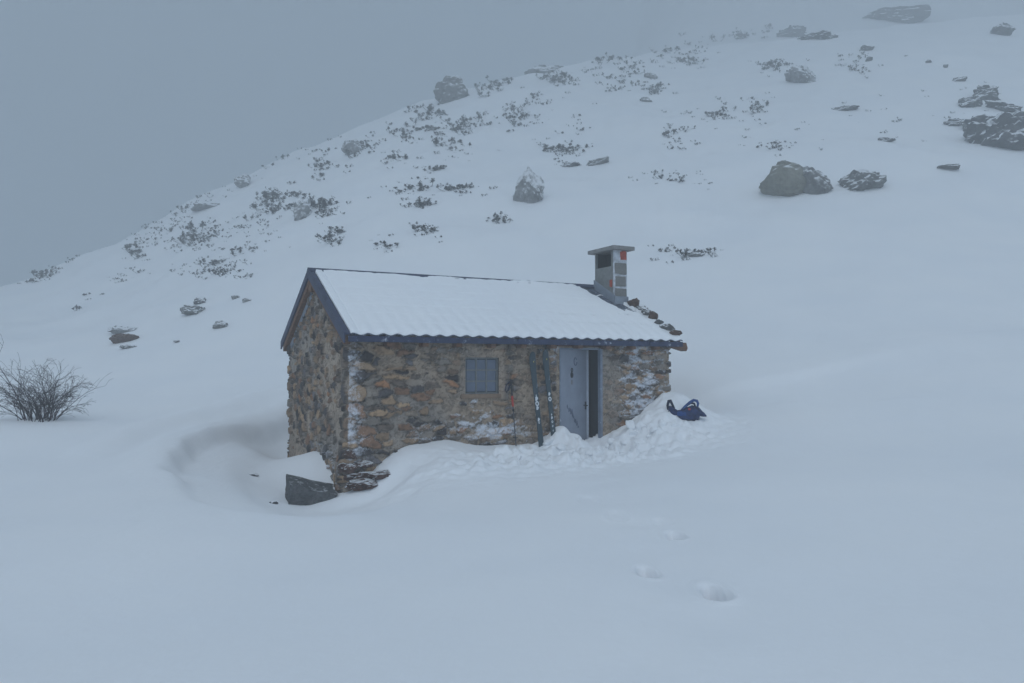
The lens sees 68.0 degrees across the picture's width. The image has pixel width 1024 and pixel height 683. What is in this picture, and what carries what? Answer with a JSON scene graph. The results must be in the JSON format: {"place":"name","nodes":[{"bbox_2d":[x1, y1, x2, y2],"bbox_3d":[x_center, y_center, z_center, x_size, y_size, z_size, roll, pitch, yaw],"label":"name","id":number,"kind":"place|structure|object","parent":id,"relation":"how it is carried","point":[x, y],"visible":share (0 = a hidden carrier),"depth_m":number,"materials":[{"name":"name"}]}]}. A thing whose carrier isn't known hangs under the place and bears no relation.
{"place":"outdoors","nodes":[
{"label":"outdoors","id":0,"kind":"place"},
{"bbox_2d":[0,0,645,286],"label":"sky","id":1,"kind":"structure","parent":0,"point":[115,115],"materials":[{"name":"grey"}]},
{"bbox_2d":[0,0,1023,682],"bbox_3d":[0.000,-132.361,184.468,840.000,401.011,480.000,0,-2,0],"label":"ground","id":2,"kind":"structure","parent":0,"point":[828,488],"depth_m":15.34,"materials":[{"name":"white snow"}]},
{"bbox_2d":[0,336,111,421],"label":"bare shrub","id":3,"kind":"object","parent":2,"relation":"on","point":[38,411],"visible":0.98,"depth_m":15.88,"materials":[{"name":"brown plant"}]},
{"bbox_2d":[107,326,138,332],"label":"boulder","id":4,"kind":"object","parent":2,"relation":"on","point":[117,329],"visible":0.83,"depth_m":31.11,"materials":[{"name":"stone"}]},
{"bbox_2d":[109,333,139,343],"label":"boulder","id":5,"kind":"object","parent":2,"relation":"on","point":[119,338],"visible":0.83,"depth_m":29.24,"materials":[{"name":"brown stone"}]},
{"bbox_2d":[119,345,136,348],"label":"boulder","id":6,"kind":"object","parent":2,"relation":"on","point":[126,346],"visible":0.96,"depth_m":27.92,"materials":[{"name":"grey stone"}]},
{"bbox_2d":[124,244,137,251],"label":"heather tuft","id":7,"kind":"object","parent":2,"relation":"on","point":[129,246],"visible":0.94,"depth_m":56.28,"materials":[{"name":"plant"}]},
{"bbox_2d":[171,236,187,244],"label":"heather tuft","id":8,"kind":"object","parent":2,"relation":"on","point":[172,238],"visible":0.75,"depth_m":53.31,"materials":[{"name":"plant"}]},
{"bbox_2d":[180,305,205,314],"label":"boulder","id":9,"kind":"object","parent":2,"relation":"on","point":[190,309],"visible":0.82,"depth_m":31.86,"materials":[{"name":"grey stone"}]},
{"bbox_2d":[182,231,204,241],"bbox_3d":[-22.182,-7.294,53.117,1.775,0.786,0.688,0,-2,-7],"label":"heather tuft","id":10,"kind":"object","parent":2,"relation":"on","point":[192,235],"visible":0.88,"depth_m":52.97,"materials":[{"name":"plant"}]},
{"bbox_2d":[185,220,206,233],"bbox_3d":[-22.861,-8.284,54.630,1.926,1.097,0.930,-1,-2,32],"label":"heather tuft","id":11,"kind":"object","parent":2,"relation":"on","point":[202,224],"visible":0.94,"depth_m":54.60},
{"bbox_2d":[193,296,205,304],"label":"boulder","id":12,"kind":"object","parent":2,"relation":"on","point":[199,299],"visible":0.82,"depth_m":33.84,"materials":[{"name":"stone"}]},
{"bbox_2d":[191,201,219,210],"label":"boulder","id":13,"kind":"object","parent":2,"relation":"on","point":[199,206],"visible":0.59,"depth_m":59.45,"materials":[{"name":"stone"}]},
{"bbox_2d":[212,320,227,328],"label":"boulder","id":14,"kind":"object","parent":2,"relation":"on","point":[219,324],"visible":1,"depth_m":28.78,"materials":[{"name":"grey stone"}]},
{"bbox_2d":[234,174,250,187],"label":"boulder","id":15,"kind":"object","parent":2,"relation":"on","point":[242,181],"visible":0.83,"depth_m":65.55,"materials":[{"name":"stone"}]},
{"bbox_2d":[242,298,251,301],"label":"boulder","id":16,"kind":"object","parent":2,"relation":"on","point":[245,299],"visible":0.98,"depth_m":31.88,"materials":[{"name":"grey stone"}]},
{"bbox_2d":[261,188,279,197],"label":"heather tuft","id":17,"kind":"object","parent":2,"relation":"on","point":[264,192],"visible":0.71,"depth_m":54.34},
{"bbox_2d":[261,195,280,204],"bbox_3d":[-16.634,-9.751,52.400,1.519,0.643,0.515,-12,-6,19],"label":"heather tuft","id":18,"kind":"object","parent":2,"relation":"on","point":[266,201],"visible":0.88,"depth_m":52.41,"materials":[{"name":"plant"}]},
{"bbox_2d":[293,198,312,220],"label":"boulder","id":19,"kind":"object","parent":2,"relation":"on","point":[302,209],"visible":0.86,"depth_m":43.72,"materials":[{"name":"stone"}]},
{"bbox_2d":[285,474,337,505],"bbox_3d":[-3.413,2.623,12.708,0.825,0.510,0.669,17,0,-23],"label":"flat stone","id":20,"kind":"object","parent":2,"relation":"on","point":[301,491],"visible":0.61,"depth_m":12.50,"materials":[{"name":"grey stone"}]},
{"bbox_2d":[315,234,334,242],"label":"heather tuft","id":21,"kind":"object","parent":2,"relation":"on","point":[329,239],"visible":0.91,"depth_m":37.74,"materials":[{"name":"plant"}]},
{"bbox_2d":[317,196,337,205],"bbox_3d":[-10.724,-8.190,44.374,1.370,0.688,0.468,6,-1,8],"label":"heather tuft","id":22,"kind":"object","parent":2,"relation":"on","point":[320,199],"visible":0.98,"depth_m":44.40,"materials":[{"name":"plant"}]},
{"bbox_2d":[329,228,344,234],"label":"heather tuft","id":23,"kind":"object","parent":2,"relation":"on","point":[340,230],"visible":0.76,"depth_m":38.96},
{"bbox_2d":[341,139,363,154],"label":"boulder","id":24,"kind":"object","parent":2,"relation":"on","point":[352,145],"visible":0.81,"depth_m":58.10,"materials":[{"name":"stone"}]},
{"bbox_2d":[345,149,361,158],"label":"heather tuft","id":25,"kind":"object","parent":2,"relation":"on","point":[349,152],"visible":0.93,"depth_m":56.86,"materials":[{"name":"grey plant"}]},
{"bbox_2d":[392,154,408,161],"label":"heather tuft","id":26,"kind":"object","parent":2,"relation":"on","point":[405,156],"visible":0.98,"depth_m":50.44,"materials":[{"name":"grey plant"}]},
{"bbox_2d":[412,224,429,231],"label":"heather tuft","id":27,"kind":"object","parent":2,"relation":"on","point":[414,227],"visible":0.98,"depth_m":36.50,"materials":[{"name":"plant"}]},
{"bbox_2d":[418,113,432,120],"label":"heather tuft","id":28,"kind":"object","parent":2,"relation":"on","point":[419,114],"visible":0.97,"depth_m":65.54,"materials":[{"name":"plant"}]},
{"bbox_2d":[416,178,434,185],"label":"heather tuft","id":29,"kind":"object","parent":2,"relation":"on","point":[432,181],"visible":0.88,"depth_m":44.61,"materials":[{"name":"grey plant"}]},
{"bbox_2d":[424,125,437,131],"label":"heather tuft","id":30,"kind":"object","parent":2,"relation":"on","point":[427,126],"visible":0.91,"depth_m":62.10,"materials":[{"name":"grey plant"}]},
{"bbox_2d":[427,109,447,116],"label":"heather tuft","id":31,"kind":"object","parent":2,"relation":"on","point":[438,111],"visible":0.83,"depth_m":66.38,"materials":[{"name":"plant"}]},
{"bbox_2d":[432,136,454,144],"bbox_3d":[-4.982,-14.483,54.745,1.769,0.830,0.818,-1,-2,17],"label":"heather tuft","id":32,"kind":"object","parent":2,"relation":"on","point":[451,140],"visible":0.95,"depth_m":54.70,"materials":[{"name":"grey plant"}]},
{"bbox_2d":[433,75,468,103],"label":"boulder","id":33,"kind":"object","parent":2,"relation":"on","point":[449,89],"visible":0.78,"depth_m":71.16,"materials":[{"name":"grey stone"}]},
{"bbox_2d":[436,184,465,190],"bbox_3d":[-3.462,-8.704,43.337,1.755,0.556,0.570,0,-2,1],"label":"heather tuft","id":34,"kind":"object","parent":2,"relation":"on","point":[448,187],"visible":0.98,"depth_m":43.23,"materials":[{"name":"plant"}]},
{"bbox_2d":[449,122,468,130],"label":"heather tuft","id":35,"kind":"object","parent":2,"relation":"on","point":[451,129],"visible":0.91,"depth_m":60.43,"materials":[{"name":"grey plant"}]},
{"bbox_2d":[460,113,480,124],"bbox_3d":[-3.438,-18.443,62.878,1.814,1.054,0.969,0,-2,6],"label":"heather tuft","id":36,"kind":"object","parent":2,"relation":"on","point":[465,119],"visible":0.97,"depth_m":62.98,"materials":[{"name":"grey plant"}]},
{"bbox_2d":[280,245,687,492],"bbox_3d":[-0.694,0.533,16.676,7.556,5.535,5.752,1,-2,-28],"label":"stone hut","id":37,"kind":"object","parent":2,"relation":"on","point":[381,366],"visible":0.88,"depth_m":14.60,"materials":[{"name":"stone"}]},
{"bbox_2d":[465,357,497,393],"bbox_3d":[-0.594,0.640,14.249,0.690,0.680,0.081,1,-2,-28],"label":"window","id":38,"kind":"structure","parent":37,"relation":"in","point":[481,373],"depth_m":14.22,"materials":[{"name":"grey glass"}]},
{"bbox_2d":[561,349,588,439],"bbox_3d":[1.283,1.136,15.318,0.112,1.940,0.945,-2,-2,40],"label":"door","id":39,"kind":"structure","parent":37,"relation":"in","point":[574,363],"depth_m":15.34,"materials":[{"name":"grey metal"}]},
{"bbox_2d":[627,298,639,306],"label":"roof stone","id":40,"kind":"object","parent":37,"relation":"on","point":[634,302],"visible":0.97,"depth_m":17.45,"materials":[{"name":"grey stone"}]},
{"bbox_2d":[636,304,645,309],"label":"roof stone","id":41,"kind":"object","parent":37,"relation":"on","point":[640,307],"visible":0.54,"depth_m":17.31,"materials":[{"name":"grey stone"}]},
{"bbox_2d":[641,308,650,314],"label":"roof stone","id":42,"kind":"object","parent":37,"relation":"on","point":[645,311],"visible":0.71,"depth_m":17.06,"materials":[{"name":"grey stone"}]},
{"bbox_2d":[648,311,657,319],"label":"roof stone","id":43,"kind":"object","parent":37,"relation":"on","point":[653,315],"visible":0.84,"depth_m":16.89,"materials":[{"name":"grey stone"}]},
{"bbox_2d":[654,319,663,323],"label":"roof stone","id":44,"kind":"object","parent":37,"relation":"on","point":[658,321],"visible":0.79,"depth_m":16.66,"materials":[{"name":"grey stone"}]},
{"bbox_2d":[659,323,674,330],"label":"roof stone","id":45,"kind":"object","parent":37,"relation":"on","point":[667,326],"visible":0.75,"depth_m":16.38,"materials":[{"name":"grey stone"}]},
{"bbox_2d":[669,330,681,335],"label":"roof stone","id":46,"kind":"object","parent":37,"relation":"on","point":[675,332],"visible":0.77,"depth_m":16.20,"materials":[{"name":"grey stone"}]},
{"bbox_2d":[485,75,497,85],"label":"heather tuft","id":47,"kind":"object","parent":2,"relation":"on","point":[495,81],"visible":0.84,"depth_m":78.48,"materials":[{"name":"plant"}]},
{"bbox_2d":[486,82,501,89],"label":"heather tuft","id":48,"kind":"object","parent":2,"relation":"on","point":[490,86],"visible":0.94,"depth_m":71.72,"materials":[{"name":"plant"}]},
{"bbox_2d":[493,214,512,223],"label":"heather tuft","id":49,"kind":"object","parent":2,"relation":"on","point":[497,218],"visible":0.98,"depth_m":38.09,"materials":[{"name":"plant"}]},
{"bbox_2d":[18,27,999,283],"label":"heather sprigs","id":50,"kind":"object","parent":2,"relation":"on","point":[324,207],"visible":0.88,"depth_m":53.67,"materials":[{"name":"grey plant"}]},
{"bbox_2d":[505,380,517,445],"bbox_3d":[-0.011,1.359,14.350,0.245,1.273,0.120,0,-2,7],"label":"ski pole","id":51,"kind":"object","parent":2,"relation":"on","point":[512,400],"visible":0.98,"depth_m":14.35,"materials":[{"name":"metal"}]},
{"bbox_2d":[510,105,522,114],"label":"heather tuft","id":52,"kind":"object","parent":2,"relation":"on","point":[513,112],"visible":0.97,"depth_m":62.59,"materials":[{"name":"plant"}]},
{"bbox_2d":[513,166,544,202],"bbox_3d":[0.930,-8.161,40.247,1.684,2.410,1.122,-1,-2,37],"label":"boulder","id":53,"kind":"object","parent":2,"relation":"on","point":[530,186],"visible":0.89,"depth_m":39.89,"materials":[{"name":"stone"}]},
{"bbox_2d":[529,352,543,446],"bbox_3d":[0.483,1.145,14.464,0.134,1.918,0.062,-2,-8,-28],"label":"ski","id":54,"kind":"object","parent":2,"relation":"on","point":[532,359],"visible":0.92,"depth_m":14.49},
{"bbox_2d":[524,65,563,74],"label":"boulder","id":55,"kind":"object","parent":2,"relation":"on","point":[544,69],"visible":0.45,"depth_m":82.80,"materials":[{"name":"stone"}]},
{"bbox_2d":[543,439,553,444],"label":"snow clod","id":56,"kind":"object","parent":2,"relation":"on","point":[547,441],"visible":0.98,"depth_m":14.37,"materials":[{"name":"white snow"}]},
{"bbox_2d":[542,349,555,435],"bbox_3d":[0.735,1.056,14.633,0.134,1.823,0.062,-3,-6,-28],"label":"ski","id":57,"kind":"object","parent":2,"relation":"on","point":[545,355],"visible":0.96,"depth_m":14.66},
{"bbox_2d":[548,144,567,151],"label":"heather tuft","id":58,"kind":"object","parent":2,"relation":"on","point":[558,146],"visible":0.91,"depth_m":52.33,"materials":[{"name":"grey plant"}]},
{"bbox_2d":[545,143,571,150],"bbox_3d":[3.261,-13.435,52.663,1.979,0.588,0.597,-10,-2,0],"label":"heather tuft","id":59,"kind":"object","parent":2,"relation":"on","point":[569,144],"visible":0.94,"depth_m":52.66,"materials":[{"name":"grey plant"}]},
{"bbox_2d":[554,444,564,450],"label":"snow clod","id":60,"kind":"object","parent":2,"relation":"on","point":[560,447],"visible":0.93,"depth_m":13.78,"materials":[{"name":"white snow"}]},
{"bbox_2d":[560,161,580,166],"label":"boulder","id":61,"kind":"object","parent":2,"relation":"on","point":[569,164],"visible":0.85,"depth_m":48.85,"materials":[{"name":"stone"}]},
{"bbox_2d":[585,450,592,455],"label":"snow clod","id":62,"kind":"object","parent":2,"relation":"on","point":[589,452],"visible":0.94,"depth_m":13.66,"materials":[{"name":"white snow"}]},
{"bbox_2d":[586,156,608,165],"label":"boulder","id":63,"kind":"object","parent":2,"relation":"on","point":[601,160],"visible":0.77,"depth_m":48.29,"materials":[{"name":"grey stone"}]},
{"bbox_2d":[607,438,614,443],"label":"snow clod","id":64,"kind":"object","parent":2,"relation":"on","point":[609,440],"visible":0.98,"depth_m":14.90,"materials":[{"name":"white snow"}]},
{"bbox_2d":[620,439,628,444],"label":"snow clod","id":65,"kind":"object","parent":2,"relation":"on","point":[625,442],"visible":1,"depth_m":14.73,"materials":[{"name":"white snow"}]},
{"bbox_2d":[625,420,634,428],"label":"snow clod","id":66,"kind":"object","parent":2,"relation":"on","point":[630,424],"visible":0.99,"depth_m":15.05,"materials":[{"name":"white snow"}]},
{"bbox_2d":[635,422,646,429],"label":"snow clod","id":67,"kind":"object","parent":2,"relation":"on","point":[639,425],"visible":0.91,"depth_m":15.02,"materials":[{"name":"white snow"}]},
{"bbox_2d":[640,97,651,101],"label":"boulder","id":68,"kind":"object","parent":2,"relation":"on","point":[645,99],"visible":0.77,"depth_m":63.52,"materials":[{"name":"grey stone"}]},
{"bbox_2d":[644,72,657,78],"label":"boulder","id":69,"kind":"object","parent":2,"relation":"on","point":[650,74],"visible":0.93,"depth_m":72.89,"materials":[{"name":"grey stone"}]},
{"bbox_2d":[649,427,657,432],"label":"snow clod","id":70,"kind":"object","parent":2,"relation":"on","point":[652,429],"visible":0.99,"depth_m":14.77,"materials":[{"name":"white snow"}]},
{"bbox_2d":[650,81,662,89],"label":"heather tuft","id":71,"kind":"object","parent":2,"relation":"on","point":[660,84],"visible":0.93,"depth_m":67.53,"materials":[{"name":"plant"}]},
{"bbox_2d":[658,419,667,425],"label":"snow clod","id":72,"kind":"object","parent":2,"relation":"on","point":[661,422],"visible":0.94,"depth_m":15.05,"materials":[{"name":"white snow"}]},
{"bbox_2d":[662,129,675,136],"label":"heather tuft","id":73,"kind":"object","parent":2,"relation":"on","point":[667,132],"visible":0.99,"depth_m":51.36,"materials":[{"name":"grey plant"}]},
{"bbox_2d":[663,46,678,52],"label":"heather tuft","id":74,"kind":"object","parent":2,"relation":"on","point":[665,50],"visible":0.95,"depth_m":87.82,"materials":[{"name":"plant"}]},
{"bbox_2d":[676,249,688,257],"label":"heather tuft","id":75,"kind":"object","parent":2,"relation":"on","point":[684,254],"visible":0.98,"depth_m":31.79,"materials":[{"name":"grey plant"}]},
{"bbox_2d":[666,399,706,420],"bbox_3d":[3.517,1.418,15.494,0.885,0.519,0.406,2,-2,4],"label":"backpack","id":76,"kind":"object","parent":2,"relation":"on","point":[692,412],"visible":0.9,"depth_m":15.34,"materials":[{"name":"blue fabric"}]},
{"bbox_2d":[686,252,704,256],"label":"boulder","id":77,"kind":"object","parent":2,"relation":"on","point":[692,254],"visible":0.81,"depth_m":31.84,"materials":[{"name":"grey stone"}]},
{"bbox_2d":[709,34,725,41],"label":"heather tuft","id":78,"kind":"object","parent":2,"relation":"on","point":[713,36],"visible":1,"depth_m":129.88,"materials":[{"name":"plant"}]},
{"bbox_2d":[737,33,746,38],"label":"heather tuft","id":79,"kind":"object","parent":2,"relation":"on","point":[738,34],"visible":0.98,"depth_m":129.58,"materials":[{"name":"plant"}]},
{"bbox_2d":[750,106,762,112],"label":"heather tuft","id":80,"kind":"object","parent":2,"relation":"on","point":[761,109],"visible":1,"depth_m":53.54,"materials":[{"name":"plant"}]},
{"bbox_2d":[767,59,785,67],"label":"heather tuft","id":81,"kind":"object","parent":2,"relation":"on","point":[769,63],"visible":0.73,"depth_m":69.88,"materials":[{"name":"plant"}]},
{"bbox_2d":[770,59,787,68],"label":"heather tuft","id":82,"kind":"object","parent":2,"relation":"on","point":[777,66],"visible":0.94,"depth_m":68.14,"materials":[{"name":"plant"}]},
{"bbox_2d":[759,160,805,196],"bbox_3d":[13.927,-8.115,38.579,2.665,2.176,1.845,-1,-2,20],"label":"boulder","id":83,"kind":"object","parent":2,"relation":"on","point":[785,178],"visible":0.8,"depth_m":37.88,"materials":[{"name":"stone"}]},
{"bbox_2d":[776,25,806,36],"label":"boulder","id":84,"kind":"object","parent":2,"relation":"on","point":[794,31],"visible":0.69,"depth_m":126.06,"materials":[{"name":"stone"}]},
{"bbox_2d":[784,65,815,82],"bbox_3d":[23.678,-21.710,62.582,2.094,2.022,2.160,1,-2,-21],"label":"boulder","id":85,"kind":"object","parent":2,"relation":"on","point":[798,74],"visible":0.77,"depth_m":61.92,"materials":[{"name":"stone"}]},
{"bbox_2d":[797,30,837,39],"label":"boulder","id":86,"kind":"object","parent":2,"relation":"on","point":[823,34],"visible":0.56,"depth_m":83.57,"materials":[{"name":"stone"}]},
{"bbox_2d":[803,166,832,194],"bbox_3d":[15.056,-7.924,37.921,1.511,1.888,1.225,-27,-12,19],"label":"boulder","id":87,"kind":"object","parent":2,"relation":"on","point":[818,182],"visible":0.8,"depth_m":37.48,"materials":[{"name":"grey stone"}]},
{"bbox_2d":[831,105,859,110],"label":"boulder","id":88,"kind":"object","parent":2,"relation":"on","point":[847,107],"visible":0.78,"depth_m":51.69,"materials":[{"name":"stone"}]},
{"bbox_2d":[837,169,886,190],"bbox_3d":[17.251,-7.840,37.431,2.259,1.488,1.393,-1,-2,25],"label":"boulder","id":89,"kind":"object","parent":2,"relation":"on","point":[860,180],"visible":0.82,"depth_m":37.07,"materials":[{"name":"grey stone"}]},
{"bbox_2d":[860,45,874,50],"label":"boulder","id":90,"kind":"object","parent":2,"relation":"on","point":[865,48],"visible":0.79,"depth_m":71.59,"materials":[{"name":"stone"}]},
{"bbox_2d":[865,56,872,61],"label":"boulder","id":91,"kind":"object","parent":2,"relation":"on","point":[868,58],"visible":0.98,"depth_m":64.93,"materials":[{"name":"stone"}]},
{"bbox_2d":[878,137,895,141],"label":"boulder","id":92,"kind":"object","parent":2,"relation":"on","point":[885,139],"visible":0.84,"depth_m":43.63,"materials":[{"name":"stone"}]},
{"bbox_2d":[862,4,930,23],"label":"boulder","id":93,"kind":"object","parent":2,"relation":"on","point":[910,14],"visible":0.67,"depth_m":125.38,"materials":[{"name":"stone"}]},
{"bbox_2d":[937,164,959,169],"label":"boulder","id":94,"kind":"object","parent":2,"relation":"on","point":[952,166],"visible":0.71,"depth_m":39.59,"materials":[{"name":"stone"}]},
{"bbox_2d":[943,118,964,125],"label":"boulder","id":95,"kind":"object","parent":2,"relation":"on","point":[954,122],"visible":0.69,"depth_m":47.32,"materials":[{"name":"stone"}]},
{"bbox_2d":[952,76,966,80],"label":"boulder","id":96,"kind":"object","parent":2,"relation":"on","point":[963,78],"visible":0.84,"depth_m":56.48,"materials":[{"name":"stone"}]},
{"bbox_2d":[961,122,966,128],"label":"boulder","id":97,"kind":"object","parent":2,"relation":"on","point":[964,124],"visible":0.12,"depth_m":46.47,"materials":[{"name":"grey stone"}]},
{"bbox_2d":[958,96,982,107],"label":"boulder","id":98,"kind":"object","parent":2,"relation":"on","point":[971,101],"visible":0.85,"depth_m":51.36,"materials":[{"name":"stone"}]},
{"bbox_2d":[963,114,994,143],"bbox_3d":[27.880,-12.133,44.668,2.218,2.223,1.964,0,-2,-3],"label":"boulder","id":99,"kind":"object","parent":2,"relation":"on","point":[976,126],"visible":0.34,"depth_m":44.29,"materials":[{"name":"stone"}]},
{"bbox_2d":[972,85,1000,100],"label":"boulder","id":100,"kind":"object","parent":2,"relation":"on","point":[987,92],"visible":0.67,"depth_m":52.13,"materials":[{"name":"stone"}]},
{"bbox_2d":[979,110,1023,150],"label":"boulder","id":101,"kind":"object","parent":2,"relation":"on","point":[1005,130],"visible":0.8,"depth_m":42.83,"materials":[{"name":"stone"}]},
{"bbox_2d":[984,100,1021,112],"bbox_3d":[32.618,-15.403,50.512,2.380,0.882,1.793,20,9,32],"label":"boulder","id":102,"kind":"object","parent":2,"relation":"on","point":[1005,107],"visible":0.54,"depth_m":49.84,"materials":[{"name":"stone"}]},
{"bbox_2d":[990,22,1015,35],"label":"boulder","id":103,"kind":"object","parent":2,"relation":"on","point":[1005,29],"visible":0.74,"depth_m":74.64,"materials":[{"name":"stone"}]}
]}

